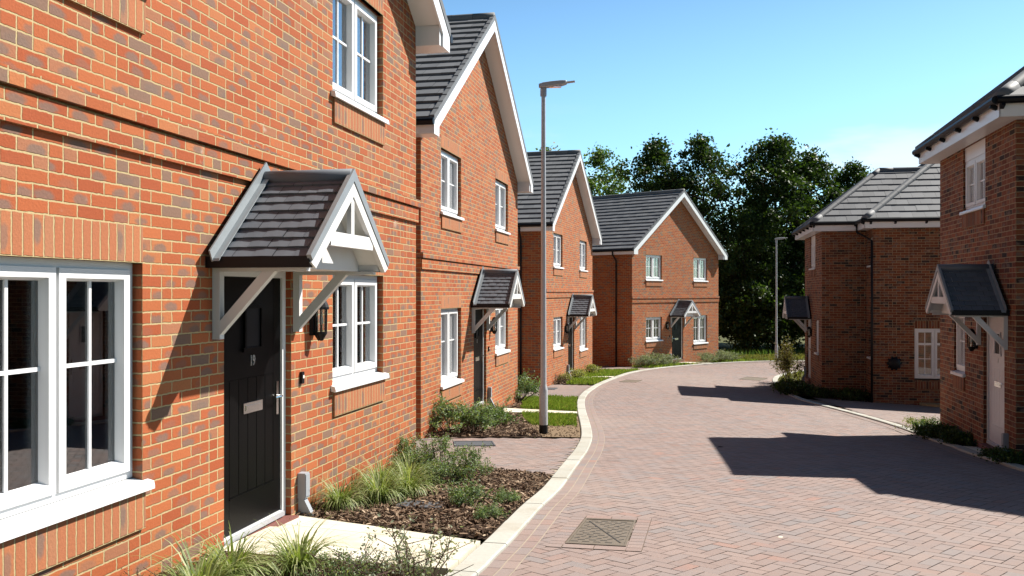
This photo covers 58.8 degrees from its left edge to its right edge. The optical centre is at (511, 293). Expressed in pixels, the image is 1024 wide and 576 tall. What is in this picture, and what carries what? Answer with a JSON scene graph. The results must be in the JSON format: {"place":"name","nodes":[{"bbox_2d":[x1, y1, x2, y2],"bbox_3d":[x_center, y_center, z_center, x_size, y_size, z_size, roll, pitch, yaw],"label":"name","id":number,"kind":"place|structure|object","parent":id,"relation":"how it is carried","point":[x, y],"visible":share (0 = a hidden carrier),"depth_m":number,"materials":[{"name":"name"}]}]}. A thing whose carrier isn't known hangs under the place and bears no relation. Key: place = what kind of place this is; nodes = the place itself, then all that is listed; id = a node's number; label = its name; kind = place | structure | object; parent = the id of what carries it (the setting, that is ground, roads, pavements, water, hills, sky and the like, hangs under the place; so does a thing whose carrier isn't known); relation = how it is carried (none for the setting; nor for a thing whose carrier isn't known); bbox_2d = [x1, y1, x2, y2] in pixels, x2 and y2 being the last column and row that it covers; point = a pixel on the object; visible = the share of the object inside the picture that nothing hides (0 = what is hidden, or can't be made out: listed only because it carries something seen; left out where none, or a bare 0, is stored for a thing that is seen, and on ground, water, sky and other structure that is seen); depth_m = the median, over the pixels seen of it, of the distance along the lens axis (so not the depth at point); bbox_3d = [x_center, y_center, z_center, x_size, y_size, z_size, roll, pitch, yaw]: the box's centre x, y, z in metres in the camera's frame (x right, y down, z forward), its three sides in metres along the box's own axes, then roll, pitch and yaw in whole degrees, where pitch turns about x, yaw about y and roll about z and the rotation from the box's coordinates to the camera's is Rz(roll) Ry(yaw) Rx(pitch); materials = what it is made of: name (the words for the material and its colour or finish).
{"place":"outdoors","nodes":[
{"label":"outdoors","id":0,"kind":"place"},
{"bbox_2d":[194,564,333,575],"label":"bed soil","id":1,"kind":"structure","parent":0,"point":[273,572],"depth_m":5.90,"materials":[{"name":"brown soil"}]},
{"bbox_2d":[123,562,182,575],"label":"heather","id":2,"kind":"object","parent":1,"relation":"on","point":[154,573],"visible":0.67,"depth_m":5.37,"materials":[{"name":"green plant"}]},
{"bbox_2d":[136,531,265,575],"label":"grass clump","id":3,"kind":"object","parent":1,"relation":"on","point":[200,571],"visible":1,"depth_m":5.23,"materials":[{"name":"green plant"}]},
{"bbox_2d":[171,520,290,575],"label":"grass clump","id":4,"kind":"object","parent":1,"relation":"on","point":[261,562],"visible":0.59,"depth_m":5.53,"materials":[{"name":"green plant"}]},
{"bbox_2d":[247,513,356,575],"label":"grass clump","id":5,"kind":"object","parent":1,"relation":"on","point":[293,555],"visible":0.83,"depth_m":5.75,"materials":[{"name":"green plant"}]},
{"bbox_2d":[295,546,390,575],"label":"thin shrub","id":6,"kind":"object","parent":1,"relation":"on","point":[342,568],"visible":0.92,"depth_m":5.29,"materials":[{"name":"green plant"}]},
{"bbox_2d":[307,545,406,575],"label":"heather","id":7,"kind":"object","parent":1,"relation":"on","point":[352,567],"visible":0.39,"depth_m":5.65,"materials":[{"name":"green plant"}]},
{"bbox_2d":[370,540,445,575],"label":"thin shrub","id":8,"kind":"object","parent":1,"relation":"on","point":[410,565],"visible":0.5,"depth_m":5.61,"materials":[{"name":"green plant"}]},
{"bbox_2d":[218,516,479,575],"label":"path","id":9,"kind":"structure","parent":0,"point":[345,530],"depth_m":6.68,"materials":[{"name":"beige concrete"}]},
{"bbox_2d":[317,469,547,538],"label":"bed soil","id":10,"kind":"structure","parent":0,"point":[470,535],"depth_m":7.43,"materials":[{"name":"brown soil"}]},
{"bbox_2d":[311,470,371,515],"bbox_3d":[-1.512,1.757,7.974,0.660,0.390,0.677,0,0,-15],"label":"grass clump","id":11,"kind":"object","parent":10,"relation":"on","point":[339,499],"visible":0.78,"depth_m":7.92,"materials":[{"name":"green plant"}]},
{"bbox_2d":[167,380,567,575],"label":"bark mulch","id":12,"kind":"object","parent":10,"relation":"on","point":[521,478],"visible":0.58,"depth_m":8.02,"materials":[{"name":"brown wood"}]},
{"bbox_2d":[472,499,511,519],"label":"shrub","id":13,"kind":"object","parent":12,"relation":"on","point":[492,511],"visible":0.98,"depth_m":7.48,"materials":[{"name":"green plant"}]},
{"bbox_2d":[344,457,414,506],"bbox_3d":[-1.191,1.748,8.286,0.766,0.459,0.780,0,0,-22],"label":"grass clump","id":14,"kind":"object","parent":10,"relation":"on","point":[377,491],"visible":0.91,"depth_m":8.21,"materials":[{"name":"green plant"}]},
{"bbox_2d":[353,448,413,489],"bbox_3d":[-1.266,1.797,8.985,0.732,0.437,0.773,0,0,23],"label":"grass clump","id":15,"kind":"object","parent":10,"relation":"on","point":[382,472],"visible":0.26,"depth_m":9.01,"materials":[{"name":"green plant"}]},
{"bbox_2d":[378,450,430,479],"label":"grass clump","id":16,"kind":"object","parent":10,"relation":"on","point":[416,469],"visible":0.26,"depth_m":9.54,"materials":[{"name":"green plant"}]},
{"bbox_2d":[371,457,443,499],"bbox_3d":[-0.997,1.782,8.654,0.734,0.422,0.715,0,0,-37],"label":"grass clump","id":17,"kind":"object","parent":10,"relation":"on","point":[414,484],"visible":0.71,"depth_m":8.59,"materials":[{"name":"green plant"}]},
{"bbox_2d":[385,444,438,475],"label":"shrub","id":18,"kind":"object","parent":10,"relation":"on","point":[408,454],"visible":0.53,"depth_m":9.83,"materials":[{"name":"green plant"}]},
{"bbox_2d":[392,433,436,464],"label":"shrub","id":19,"kind":"object","parent":10,"relation":"on","point":[404,441],"visible":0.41,"depth_m":10.23,"materials":[{"name":"green plant"}]},
{"bbox_2d":[394,500,444,511],"bbox_3d":[-0.810,1.888,8.070,0.400,0.054,0.300,0,0,12],"label":"manhole cover","id":20,"kind":"object","parent":10,"relation":"on","point":[425,506],"visible":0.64,"depth_m":8.06,"materials":[{"name":"grey metal"}]},
{"bbox_2d":[396,432,467,472],"bbox_3d":[-0.869,1.779,9.976,0.767,0.546,0.780,0,0,38],"label":"shrub","id":21,"kind":"object","parent":10,"relation":"on","point":[443,443],"visible":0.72,"depth_m":9.95,"materials":[{"name":"green plant"}]},
{"bbox_2d":[421,457,474,486],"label":"shrub","id":22,"kind":"object","parent":10,"relation":"on","point":[441,470],"visible":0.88,"depth_m":9.29,"materials":[{"name":"green plant"}]},
{"bbox_2d":[440,476,492,506],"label":"shrub","id":23,"kind":"object","parent":10,"relation":"on","point":[460,493],"visible":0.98,"depth_m":8.12,"materials":[{"name":"green plant"}]},
{"bbox_2d":[444,441,495,483],"bbox_3d":[-0.453,1.788,9.480,0.660,0.470,0.672,0,0,-25],"label":"shrub","id":24,"kind":"object","parent":10,"relation":"on","point":[468,462],"visible":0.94,"depth_m":9.47,"materials":[{"name":"green plant"}]},
{"bbox_2d":[487,484,521,504],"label":"shrub","id":25,"kind":"object","parent":10,"relation":"on","point":[505,496],"visible":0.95,"depth_m":8.20,"materials":[{"name":"green plant"}]},
{"bbox_2d":[426,415,539,437],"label":"bed soil","id":26,"kind":"structure","parent":0,"point":[504,430],"depth_m":15.08,"materials":[{"name":"brown soil"}]},
{"bbox_2d":[428,392,495,433],"bbox_3d":[-0.997,2.030,15.139,1.285,0.769,1.248,0,0,-44],"label":"shrub","id":27,"kind":"object","parent":26,"relation":"on","point":[447,411],"visible":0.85,"depth_m":15.14,"materials":[{"name":"green plant"}]},
{"bbox_2d":[444,398,507,432],"bbox_3d":[-0.579,2.093,15.540,1.095,0.655,1.063,0,0,19],"label":"shrub","id":28,"kind":"object","parent":26,"relation":"on","point":[485,424],"visible":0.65,"depth_m":15.32,"materials":[{"name":"green plant"}]},
{"bbox_2d":[471,403,523,425],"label":"shrub","id":29,"kind":"object","parent":26,"relation":"on","point":[501,413],"visible":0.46,"depth_m":16.54,"materials":[{"name":"green plant"}]},
{"bbox_2d":[416,437,579,474],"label":"driveway","id":30,"kind":"structure","parent":0,"point":[542,452],"depth_m":12.53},
{"bbox_2d":[454,441,495,446],"bbox_3d":[-0.570,2.265,13.630,0.600,0.090,0.750,0,0,-5],"label":"manhole cover","id":31,"kind":"object","parent":30,"relation":"on","point":[478,443],"visible":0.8,"depth_m":13.62,"materials":[{"name":"grey metal"}]},
{"bbox_2d":[504,408,576,413],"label":"path","id":32,"kind":"structure","parent":0,"point":[514,410],"depth_m":19.57,"materials":[{"name":"beige concrete"}]},
{"bbox_2d":[518,414,579,436],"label":"bare ground","id":33,"kind":"structure","parent":0,"point":[556,431],"depth_m":15.82,"materials":[{"name":"soil"}]},
{"bbox_2d":[539,80,574,437],"bbox_3d":[0.755,-0.492,15.268,0.605,6.150,0.160,0,0,8],"label":"street lamp","id":34,"kind":"object","parent":33,"relation":"on","point":[543,394],"visible":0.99,"depth_m":15.26,"materials":[{"name":"grey metal"}]},
{"bbox_2d":[518,385,590,396],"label":"driveway","id":35,"kind":"structure","parent":0,"point":[565,391],"depth_m":27.14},
{"bbox_2d":[317,336,857,575],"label":"terrain","id":36,"kind":"structure","parent":0,"point":[722,345],"depth_m":24.61,"materials":[{"name":"brown plant"}]},
{"bbox_2d":[0,0,452,575],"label":"brick house","id":37,"kind":"structure","parent":36,"relation":"on","point":[208,216],"depth_m":6.11,"materials":[{"name":"red brick"}]},
{"bbox_2d":[0,256,154,542],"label":"window","id":38,"kind":"structure","parent":37,"relation":"in","point":[66,325],"depth_m":4.92,"materials":[{"name":"white plastic"}]},
{"bbox_2d":[224,277,282,537],"bbox_3d":[-1.999,0.830,7.015,0.114,1.901,0.954,0,0,12],"label":"door","id":39,"kind":"structure","parent":37,"relation":"in","point":[252,395],"depth_m":7.01,"materials":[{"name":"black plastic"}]},
{"bbox_2d":[331,275,388,392],"bbox_3d":[-1.556,0.363,9.043,0.192,1.094,1.450,0,0,12],"label":"window","id":40,"kind":"structure","parent":37,"relation":"in","point":[355,299],"depth_m":9.06,"materials":[{"name":"white plastic"}]},
{"bbox_2d":[331,0,388,124],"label":"window","id":41,"kind":"structure","parent":37,"relation":"in","point":[354,25],"depth_m":9.07,"materials":[{"name":"white plastic"}]},
{"bbox_2d":[325,512,481,575],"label":"thin shrub","id":42,"kind":"object","parent":36,"relation":"on","point":[426,559],"visible":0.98,"depth_m":5.31,"materials":[{"name":"green plant"}]},
{"bbox_2d":[416,12,533,438],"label":"brick house","id":43,"kind":"structure","parent":36,"relation":"on","point":[474,177],"depth_m":17.38,"materials":[{"name":"red brick"}]},
{"bbox_2d":[440,308,464,389],"bbox_3d":[-1.126,0.961,16.259,0.192,1.384,1.450,0,0,12],"label":"window","id":44,"kind":"structure","parent":43,"relation":"in","point":[449,316],"depth_m":16.32,"materials":[{"name":"white plastic"}]},
{"bbox_2d":[440,150,464,220],"bbox_3d":[-1.134,-1.927,16.261,0.210,1.159,1.450,0,0,12],"label":"window","id":45,"kind":"structure","parent":43,"relation":"in","point":[449,164],"depth_m":16.32,"materials":[{"name":"white plastic"}]},
{"bbox_2d":[474,309,483,403],"bbox_3d":[-0.703,1.282,18.393,0.114,1.901,0.954,0,0,12],"label":"door","id":46,"kind":"structure","parent":43,"relation":"in","point":[478,355],"depth_m":18.50,"materials":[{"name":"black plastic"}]},
{"bbox_2d":[495,309,510,355],"bbox_3d":[-0.269,0.816,20.422,0.192,1.094,1.450,0,0,12],"label":"window","id":47,"kind":"structure","parent":43,"relation":"in","point":[500,349],"depth_m":20.49,"materials":[{"name":"white plastic"}]},
{"bbox_2d":[495,180,510,234],"bbox_3d":[-0.269,-1.926,20.422,0.192,1.159,1.450,0,0,12],"label":"window","id":48,"kind":"structure","parent":43,"relation":"in","point":[499,187],"depth_m":20.44,"materials":[{"name":"white plastic"}]},
{"bbox_2d":[242,345,804,542],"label":"weeds","id":49,"kind":"object","parent":36,"relation":"on","point":[764,351],"visible":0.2,"depth_m":49.41,"materials":[{"name":"green plant"}]},
{"bbox_2d":[515,368,540,401],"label":"shrub","id":50,"kind":"object","parent":36,"relation":"on","point":[528,388],"visible":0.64,"depth_m":22.34,"materials":[{"name":"green plant"}]},
{"bbox_2d":[518,150,602,386],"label":"brick house","id":51,"kind":"structure","parent":36,"relation":"on","point":[573,234],"depth_m":30.91,"materials":[{"name":"red brick"}]},
{"bbox_2d":[553,317,563,350],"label":"window","id":52,"kind":"structure","parent":51,"relation":"in","point":[557,320],"depth_m":30.64,"materials":[{"name":"white plastic"}]},
{"bbox_2d":[553,234,563,268],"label":"window","id":53,"kind":"structure","parent":51,"relation":"in","point":[557,238],"depth_m":30.67,"materials":[{"name":"white plastic"}]},
{"bbox_2d":[568,317,571,370],"bbox_3d":[2.030,1.812,32.400,0.069,1.901,0.904,0,0,16],"label":"door","id":54,"kind":"structure","parent":51,"relation":"in","point":[570,318],"depth_m":32.53,"materials":[{"name":"black plastic"}]},
{"bbox_2d":[579,317,587,351],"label":"window","id":55,"kind":"structure","parent":51,"relation":"in","point":[582,326],"depth_m":34.81,"materials":[{"name":"white plastic"}]},
{"bbox_2d":[579,241,587,271],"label":"window","id":56,"kind":"structure","parent":51,"relation":"in","point":[582,244],"depth_m":34.80,"materials":[{"name":"white plastic"}]},
{"bbox_2d":[546,517,651,551],"bbox_3d":[0.714,1.873,7.139,0.699,0.058,1.210,0,0,13],"label":"manhole cover frame","id":57,"kind":"object","parent":36,"relation":"on","point":[594,546],"visible":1,"depth_m":6.83,"materials":[{"name":"grey metal"}]},
{"bbox_2d":[546,514,650,550],"bbox_3d":[0.714,1.869,7.139,0.691,0.058,1.204,0,0,13],"label":"manhole surround","id":58,"kind":"object","parent":57,"relation":"on","point":[564,534],"visible":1,"depth_m":7.02,"materials":[{"name":"beige concrete"}]},
{"bbox_2d":[583,145,632,195],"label":"pale green tree","id":59,"kind":"object","parent":36,"relation":"on","point":[598,157],"visible":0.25,"depth_m":75.44,"materials":[{"name":"green plant"}]},
{"bbox_2d":[444,360,804,575],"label":"kerb","id":60,"kind":"structure","parent":36,"relation":"on","point":[491,548],"depth_m":8.09,"materials":[{"name":"beige concrete"}]},
{"bbox_2d":[478,361,778,575],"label":"road edge","id":61,"kind":"object","parent":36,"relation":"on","point":[512,563],"visible":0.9,"depth_m":8.13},
{"bbox_2d":[600,133,700,212],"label":"broadleaf tree","id":62,"kind":"object","parent":36,"relation":"on","point":[658,155],"visible":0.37,"depth_m":57.09,"materials":[{"name":"green plant"}]},
{"bbox_2d":[592,189,728,367],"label":"brick house","id":63,"kind":"structure","parent":36,"relation":"on","point":[657,256],"depth_m":41.36,"materials":[{"name":"red brick"}]},
{"bbox_2d":[645,317,662,341],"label":"window","id":64,"kind":"structure","parent":63,"relation":"in","point":[653,324],"depth_m":40.74,"materials":[{"name":"white plastic"}]},
{"bbox_2d":[645,255,662,280],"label":"window","id":65,"kind":"structure","parent":63,"relation":"in","point":[653,262],"depth_m":40.74,"materials":[{"name":"white plastic"}]},
{"bbox_2d":[672,317,680,358],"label":"door","id":66,"kind":"structure","parent":63,"relation":"in","point":[676,328],"depth_m":42.31,"materials":[{"name":"black plastic"}]},
{"bbox_2d":[693,315,708,344],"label":"window","id":67,"kind":"structure","parent":63,"relation":"in","point":[699,322],"depth_m":44.03,"materials":[{"name":"white plastic"}]},
{"bbox_2d":[693,258,708,281],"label":"window","id":68,"kind":"structure","parent":63,"relation":"in","point":[699,263],"depth_m":43.95,"materials":[{"name":"white plastic"}]},
{"bbox_2d":[649,130,748,288],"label":"broadleaf tree","id":69,"kind":"object","parent":36,"relation":"on","point":[707,156],"visible":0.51,"depth_m":55.94,"materials":[{"name":"green plant"}]},
{"bbox_2d":[718,284,739,341],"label":"bush","id":70,"kind":"object","parent":36,"relation":"on","point":[724,296],"visible":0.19,"depth_m":51.65,"materials":[{"name":"green plant"}]},
{"bbox_2d":[696,355,803,362],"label":"turf base","id":71,"kind":"object","parent":36,"relation":"on","point":[718,362],"visible":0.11,"depth_m":43.55,"materials":[{"name":"plant"}]},
{"bbox_2d":[731,353,804,379],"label":"verge grass","id":72,"kind":"structure","parent":71,"relation":"on","point":[769,356],"depth_m":45.77,"materials":[{"name":"green plant"}]},
{"bbox_2d":[718,208,793,349],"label":"broadleaf tree","id":73,"kind":"object","parent":36,"relation":"on","point":[752,231],"visible":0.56,"depth_m":52.74,"materials":[{"name":"green plant"}]},
{"bbox_2d":[718,278,793,350],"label":"bush","id":74,"kind":"object","parent":36,"relation":"on","point":[744,334],"visible":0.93,"depth_m":50.84,"materials":[{"name":"green plant"}]},
{"bbox_2d":[704,128,828,349],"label":"broadleaf tree","id":75,"kind":"object","parent":36,"relation":"on","point":[779,150],"visible":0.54,"depth_m":54.93,"materials":[{"name":"green plant"}]},
{"bbox_2d":[740,270,804,350],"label":"bush","id":76,"kind":"object","parent":36,"relation":"on","point":[791,332],"visible":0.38,"depth_m":51.41,"materials":[{"name":"green plant"}]},
{"bbox_2d":[775,237,784,360],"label":"street lamp","id":77,"kind":"object","parent":36,"relation":"on","point":[776,345],"visible":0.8,"depth_m":43.34,"materials":[{"name":"grey metal"}]},
{"bbox_2d":[768,336,798,377],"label":"olive bush","id":78,"kind":"object","parent":36,"relation":"on","point":[794,358],"visible":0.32,"depth_m":32.67,"materials":[{"name":"green plant"}]},
{"bbox_2d":[774,285,804,336],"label":"bush","id":79,"kind":"object","parent":36,"relation":"on","point":[800,292],"visible":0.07,"depth_m":51.45,"materials":[{"name":"green plant"}]},
{"bbox_2d":[775,336,805,379],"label":"olive bush","id":80,"kind":"object","parent":36,"relation":"on","point":[786,365],"visible":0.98,"depth_m":31.57,"materials":[{"name":"green plant"}]},
{"bbox_2d":[756,144,852,330],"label":"broadleaf tree","id":81,"kind":"object","parent":36,"relation":"on","point":[821,202],"visible":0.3,"depth_m":55.63,"materials":[{"name":"green plant"}]},
{"bbox_2d":[824,156,873,198],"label":"broadleaf tree","id":82,"kind":"object","parent":36,"relation":"on","point":[857,173],"visible":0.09,"depth_m":56.56,"materials":[{"name":"green plant"}]},
{"bbox_2d":[829,385,870,400],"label":"ground cover plant","id":83,"kind":"object","parent":36,"relation":"on","point":[853,394],"visible":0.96,"depth_m":26.78,"materials":[{"name":"green plant"}]},
{"bbox_2d":[782,164,939,404],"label":"hipped brick house","id":84,"kind":"structure","parent":36,"relation":"on","point":[872,258],"depth_m":27.30,"materials":[{"name":"red brick"}]},
{"bbox_2d":[915,329,939,378],"bbox_3d":[12.149,1.737,26.152,1.080,1.435,0.104,0,0,11],"label":"window","id":85,"kind":"structure","parent":84,"relation":"in","point":[933,375],"depth_m":26.14,"materials":[{"name":"white plastic"}]},
{"bbox_2d":[767,370,1023,476],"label":"road edge","id":86,"kind":"object","parent":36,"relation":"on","point":[956,451],"visible":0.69,"depth_m":15.45,"materials":[{"name":"beige concrete"}]},
{"bbox_2d":[772,370,1023,471],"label":"kerb","id":87,"kind":"structure","parent":36,"relation":"on","point":[1019,467],"depth_m":17.47,"materials":[{"name":"beige concrete"}]},
{"bbox_2d":[912,66,1023,452],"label":"hipped brick house","id":88,"kind":"structure","parent":36,"relation":"on","point":[975,299],"depth_m":13.78,"materials":[{"name":"red brick"}]},
{"bbox_2d":[950,317,965,377],"bbox_3d":[7.645,0.857,15.449,0.180,1.094,0.760,0,0,12],"label":"window","id":89,"kind":"structure","parent":88,"relation":"in","point":[960,333],"depth_m":15.61,"materials":[{"name":"white plastic"}]},
{"bbox_2d":[959,153,985,214],"bbox_3d":[7.477,-1.748,14.636,0.180,0.884,1.300,0,0,12],"label":"window","id":90,"kind":"structure","parent":88,"relation":"in","point":[975,168],"depth_m":14.65,"materials":[{"name":"white plastic"}]},
{"bbox_2d":[989,317,1003,445],"bbox_3d":[7.296,1.323,13.652,0.114,1.901,0.874,0,0,12],"label":"door","id":91,"kind":"structure","parent":88,"relation":"in","point":[996,354],"depth_m":13.73,"materials":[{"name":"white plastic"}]},
{"bbox_2d":[520,358,757,426],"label":"lawn","id":92,"kind":"structure","parent":0,"point":[561,402],"depth_m":22.01,"materials":[{"name":"green plant"}]},
{"bbox_2d":[442,0,1023,246],"label":"sky","id":93,"kind":"structure","parent":0,"point":[869,81],"materials":[{"name":"blue"}]},
{"bbox_2d":[510,361,1023,575],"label":"road","id":94,"kind":"structure","parent":0,"point":[580,567],"depth_m":8.91,"materials":[{"name":"brick"}]},
{"bbox_2d":[565,518,635,546],"bbox_3d":[0.718,1.883,7.139,0.446,0.078,0.941,0,0,13],"label":"manhole cover","id":95,"kind":"object","parent":94,"relation":"on","point":[603,532],"visible":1,"depth_m":7.09,"materials":[{"name":"metal"}]},
{"bbox_2d":[807,397,939,427],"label":"driveway","id":96,"kind":"structure","parent":0,"point":[882,406],"depth_m":23.35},
{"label":"turf base","id":97,"kind":"structure","parent":0,"visible":0},
{"bbox_2d":[628,353,657,366],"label":"silver shrub","id":98,"kind":"object","parent":97,"relation":"on","point":[643,360],"visible":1,"depth_m":38.87,"materials":[{"name":"green plant"}]},
{"bbox_2d":[644,350,676,364],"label":"silver shrub","id":99,"kind":"object","parent":97,"relation":"on","point":[659,359],"visible":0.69,"depth_m":39.39,"materials":[{"name":"green plant"}]},
{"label":"bed soil","id":100,"kind":"structure","parent":0,"visible":0},
{"bbox_2d":[910,422,959,438],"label":"ground cover plant","id":101,"kind":"object","parent":100,"relation":"on","point":[932,431],"visible":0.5,"depth_m":15.63,"materials":[{"name":"green plant"}]},
{"bbox_2d":[937,429,976,446],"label":"ground cover plant","id":102,"kind":"object","parent":100,"relation":"on","point":[953,436],"visible":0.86,"depth_m":14.71,"materials":[{"name":"green plant"}]},
{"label":"bed soil","id":103,"kind":"structure","parent":0,"visible":0},
{"bbox_2d":[980,446,1023,464],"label":"ground cover plant","id":104,"kind":"object","parent":103,"relation":"on","point":[1007,456],"visible":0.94,"depth_m":11.87,"materials":[{"name":"green plant"}]},
{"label":"bed soil","id":105,"kind":"structure","parent":0,"visible":0},
{"bbox_2d":[772,380,819,397],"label":"ground cover plant","id":106,"kind":"object","parent":105,"relation":"on","point":[797,388],"visible":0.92,"depth_m":27.91,"materials":[{"name":"green plant"}]},
{"bbox_2d":[802,385,836,398],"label":"ground cover plant","id":107,"kind":"object","parent":105,"relation":"on","point":[822,393],"visible":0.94,"depth_m":27.35,"materials":[{"name":"green plant"}]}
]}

